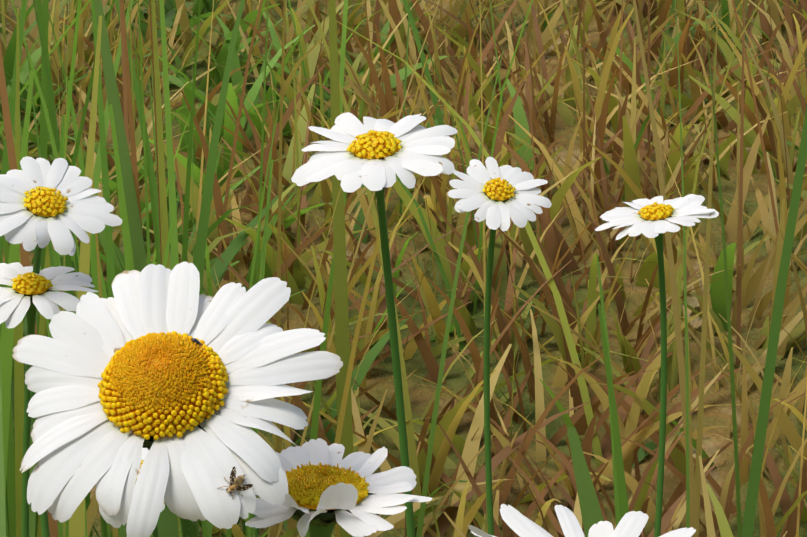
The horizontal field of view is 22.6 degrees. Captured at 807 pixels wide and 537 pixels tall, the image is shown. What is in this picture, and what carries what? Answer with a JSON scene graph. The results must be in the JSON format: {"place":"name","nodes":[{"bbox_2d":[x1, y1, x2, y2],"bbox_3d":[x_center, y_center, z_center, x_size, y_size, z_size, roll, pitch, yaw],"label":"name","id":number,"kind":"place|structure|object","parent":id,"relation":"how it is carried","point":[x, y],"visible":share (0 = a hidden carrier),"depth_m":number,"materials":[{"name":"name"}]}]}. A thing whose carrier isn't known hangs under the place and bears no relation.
{"place":"outdoors","nodes":[
{"label":"outdoors","id":0,"kind":"place"},
{"bbox_2d":[0,0,806,536],"bbox_3d":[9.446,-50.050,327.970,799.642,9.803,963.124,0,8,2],"label":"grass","id":1,"kind":"structure","parent":0,"point":[718,412],"depth_m":2.23,"materials":[{"name":"brown plant"}]},
{"bbox_2d":[0,262,97,536],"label":"daisy","id":2,"kind":"object","parent":1,"relation":"on","point":[29,292],"visible":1,"depth_m":0.69,"materials":[{"name":"white plant"}]},
{"bbox_2d":[0,156,121,536],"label":"daisy","id":3,"kind":"object","parent":1,"relation":"on","point":[43,202],"visible":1,"depth_m":0.69,"materials":[{"name":"white plant"}]},
{"bbox_2d":[96,448,164,536],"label":"daisy","id":4,"kind":"object","parent":1,"relation":"on","point":[145,451],"depth_m":0.85,"materials":[{"name":"white plant"}]},
{"bbox_2d":[12,262,342,536],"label":"daisy","id":5,"kind":"object","parent":1,"relation":"on","point":[123,377],"visible":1,"depth_m":0.32,"materials":[{"name":"white plant"}]},
{"bbox_2d":[190,338,202,345],"bbox_3d":[-0.033,0.012,0.324,0.002,0.001,0.002,0,8,2],"label":"insect","id":6,"kind":"object","parent":5,"relation":"on","point":[194,340],"visible":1,"depth_m":0.32},
{"bbox_2d":[217,466,252,499],"bbox_3d":[-0.026,0.033,0.311,0.006,0.006,0.003,0,8,2],"label":"fly","id":7,"kind":"object","parent":5,"relation":"attached to","point":[235,482],"visible":1,"depth_m":0.31},
{"bbox_2d":[249,427,258,536],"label":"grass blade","id":8,"kind":"object","parent":1,"relation":"on","point":[255,531],"depth_m":1.39,"materials":[{"name":"green plant"}]},
{"bbox_2d":[245,438,431,536],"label":"daisy","id":9,"kind":"object","parent":1,"relation":"on","point":[329,488],"visible":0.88,"depth_m":0.34,"materials":[{"name":"white plant"}]},
{"bbox_2d":[291,112,456,536],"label":"daisy","id":10,"kind":"object","parent":1,"relation":"on","point":[370,154],"visible":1,"depth_m":0.60,"materials":[{"name":"white plant"}]},
{"bbox_2d":[0,0,806,536],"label":"grass bank tufts","id":11,"kind":"object","parent":1,"relation":"on","point":[458,516],"visible":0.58,"depth_m":2.34,"materials":[{"name":"yellow plant"}]},
{"bbox_2d":[0,0,806,536],"bbox_3d":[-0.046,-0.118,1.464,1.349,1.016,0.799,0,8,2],"label":"grass","id":12,"kind":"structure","parent":1,"relation":"on","point":[10,338],"depth_m":1.57,"materials":[{"name":"green plant"}]},
{"bbox_2d":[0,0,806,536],"bbox_3d":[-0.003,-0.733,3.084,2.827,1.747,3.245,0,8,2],"label":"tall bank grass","id":13,"kind":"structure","parent":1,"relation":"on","point":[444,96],"depth_m":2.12,"materials":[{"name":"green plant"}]},
{"bbox_2d":[448,157,551,535],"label":"daisy","id":14,"kind":"object","parent":1,"relation":"on","point":[502,196],"visible":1,"depth_m":0.80,"materials":[{"name":"white plant"}]},
{"bbox_2d":[468,504,695,536],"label":"daisy","id":15,"kind":"object","parent":1,"relation":"on","point":[630,524],"visible":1,"depth_m":0.36,"materials":[{"name":"white plant"}]},
{"bbox_2d":[595,194,718,536],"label":"daisy","id":16,"kind":"object","parent":1,"relation":"on","point":[657,218],"visible":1,"depth_m":0.80,"materials":[{"name":"white plant"}]}
]}

